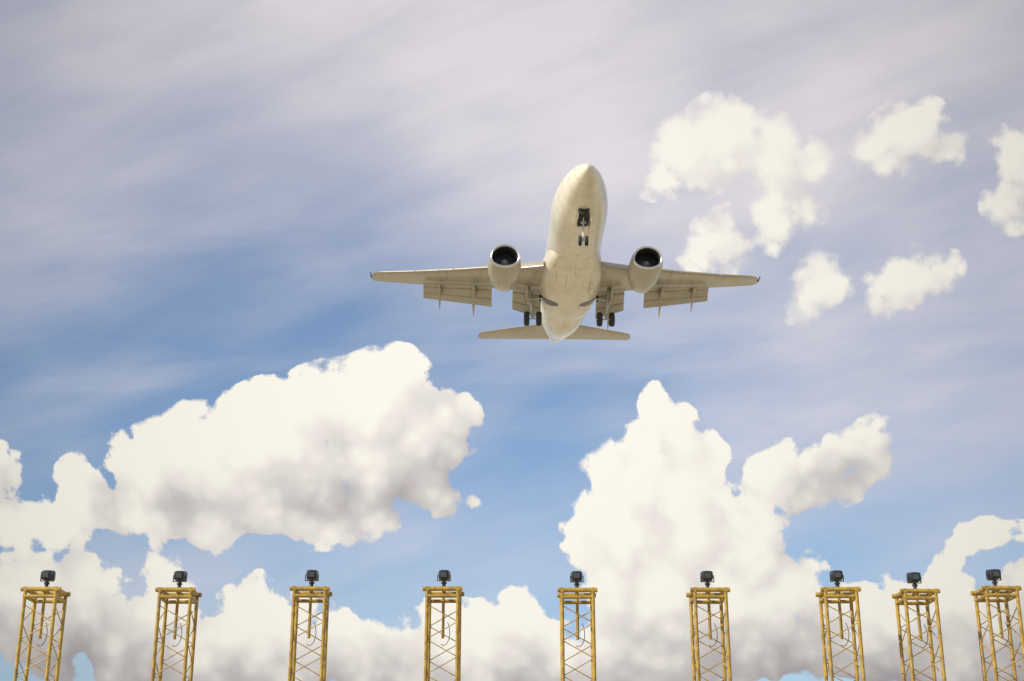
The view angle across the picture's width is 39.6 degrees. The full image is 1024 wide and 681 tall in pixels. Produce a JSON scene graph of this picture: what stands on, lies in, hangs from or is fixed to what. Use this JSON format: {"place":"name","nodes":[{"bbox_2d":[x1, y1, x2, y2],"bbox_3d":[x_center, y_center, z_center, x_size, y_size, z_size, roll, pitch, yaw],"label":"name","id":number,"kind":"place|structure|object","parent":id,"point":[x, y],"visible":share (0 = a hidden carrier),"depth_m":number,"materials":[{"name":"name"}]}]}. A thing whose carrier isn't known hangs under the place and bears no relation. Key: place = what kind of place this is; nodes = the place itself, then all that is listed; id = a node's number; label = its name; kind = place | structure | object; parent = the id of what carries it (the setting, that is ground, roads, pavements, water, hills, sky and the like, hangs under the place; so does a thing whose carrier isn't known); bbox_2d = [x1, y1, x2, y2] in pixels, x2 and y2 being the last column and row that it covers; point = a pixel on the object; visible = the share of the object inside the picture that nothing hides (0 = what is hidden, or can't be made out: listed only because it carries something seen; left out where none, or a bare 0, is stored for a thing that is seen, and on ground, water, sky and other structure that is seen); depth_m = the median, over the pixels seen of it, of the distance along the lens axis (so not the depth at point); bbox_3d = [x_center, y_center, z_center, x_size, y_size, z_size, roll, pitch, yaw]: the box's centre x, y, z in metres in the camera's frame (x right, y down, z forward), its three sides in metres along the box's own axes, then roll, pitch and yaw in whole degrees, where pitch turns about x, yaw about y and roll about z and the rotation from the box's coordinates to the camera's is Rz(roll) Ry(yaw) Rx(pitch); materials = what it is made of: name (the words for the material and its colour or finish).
{"place":"outdoors","nodes":[
{"label":"outdoors","id":0,"kind":"place"},
{"bbox_2d":[13,570,70,680],"bbox_3d":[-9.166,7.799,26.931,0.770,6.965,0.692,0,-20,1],"label":"approach light mast","id":1,"kind":"object","parent":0,"point":[58,593],"visible":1,"depth_m":27.67,"materials":[{"name":"yellow metal"}]},
{"bbox_2d":[151,571,201,680],"bbox_3d":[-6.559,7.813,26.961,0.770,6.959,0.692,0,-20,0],"label":"approach light mast","id":2,"kind":"object","parent":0,"point":[179,577],"visible":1,"depth_m":27.70,"materials":[{"name":"yellow metal"}]},
{"bbox_2d":[288,570,331,680],"bbox_3d":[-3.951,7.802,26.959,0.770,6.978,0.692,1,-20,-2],"label":"approach light mast","id":3,"kind":"object","parent":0,"point":[311,576],"visible":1,"depth_m":27.69,"materials":[{"name":"yellow metal"}]},
{"bbox_2d":[423,570,463,680],"bbox_3d":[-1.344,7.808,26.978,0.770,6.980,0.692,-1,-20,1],"label":"approach light mast","id":4,"kind":"object","parent":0,"point":[443,576],"visible":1,"depth_m":27.70,"materials":[{"name":"yellow metal"}]},
{"bbox_2d":[0,0,1023,680],"label":"sky","id":5,"kind":"structure","parent":0,"point":[206,373],"materials":[{"name":"blue"}]},
{"bbox_2d":[370,163,759,343],"bbox_3d":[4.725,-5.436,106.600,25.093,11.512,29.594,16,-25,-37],"label":"aircraft","id":6,"kind":"object","parent":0,"point":[565,283],"visible":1,"depth_m":101.34,"materials":[{"name":"paint"}]},
{"bbox_2d":[557,571,596,680],"bbox_3d":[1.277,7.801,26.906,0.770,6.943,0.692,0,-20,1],"label":"approach light mast","id":7,"kind":"object","parent":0,"point":[576,577],"visible":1,"depth_m":27.61,"materials":[{"name":"yellow metal"}]},
{"bbox_2d":[686,571,731,680],"bbox_3d":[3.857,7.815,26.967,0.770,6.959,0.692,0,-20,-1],"label":"approach light mast","id":8,"kind":"object","parent":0,"point":[707,577],"visible":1,"depth_m":27.70,"materials":[{"name":"yellow metal"}]},
{"bbox_2d":[815,570,865,680],"bbox_3d":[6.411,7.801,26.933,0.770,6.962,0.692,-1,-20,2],"label":"approach light mast","id":9,"kind":"object","parent":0,"point":[824,594],"visible":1,"depth_m":27.67,"materials":[{"name":"yellow metal"}]},
{"bbox_2d":[892,572,945,680],"bbox_3d":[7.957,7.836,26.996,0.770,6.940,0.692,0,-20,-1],"label":"approach light mast","id":10,"kind":"object","parent":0,"point":[914,579],"visible":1,"depth_m":27.73,"materials":[{"name":"yellow metal"}]},
{"bbox_2d":[970,569,1023,680],"bbox_3d":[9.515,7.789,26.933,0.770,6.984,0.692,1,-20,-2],"label":"approach light mast","id":11,"kind":"object","parent":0,"point":[993,576],"visible":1,"depth_m":27.70,"materials":[{"name":"yellow metal"}]}
]}

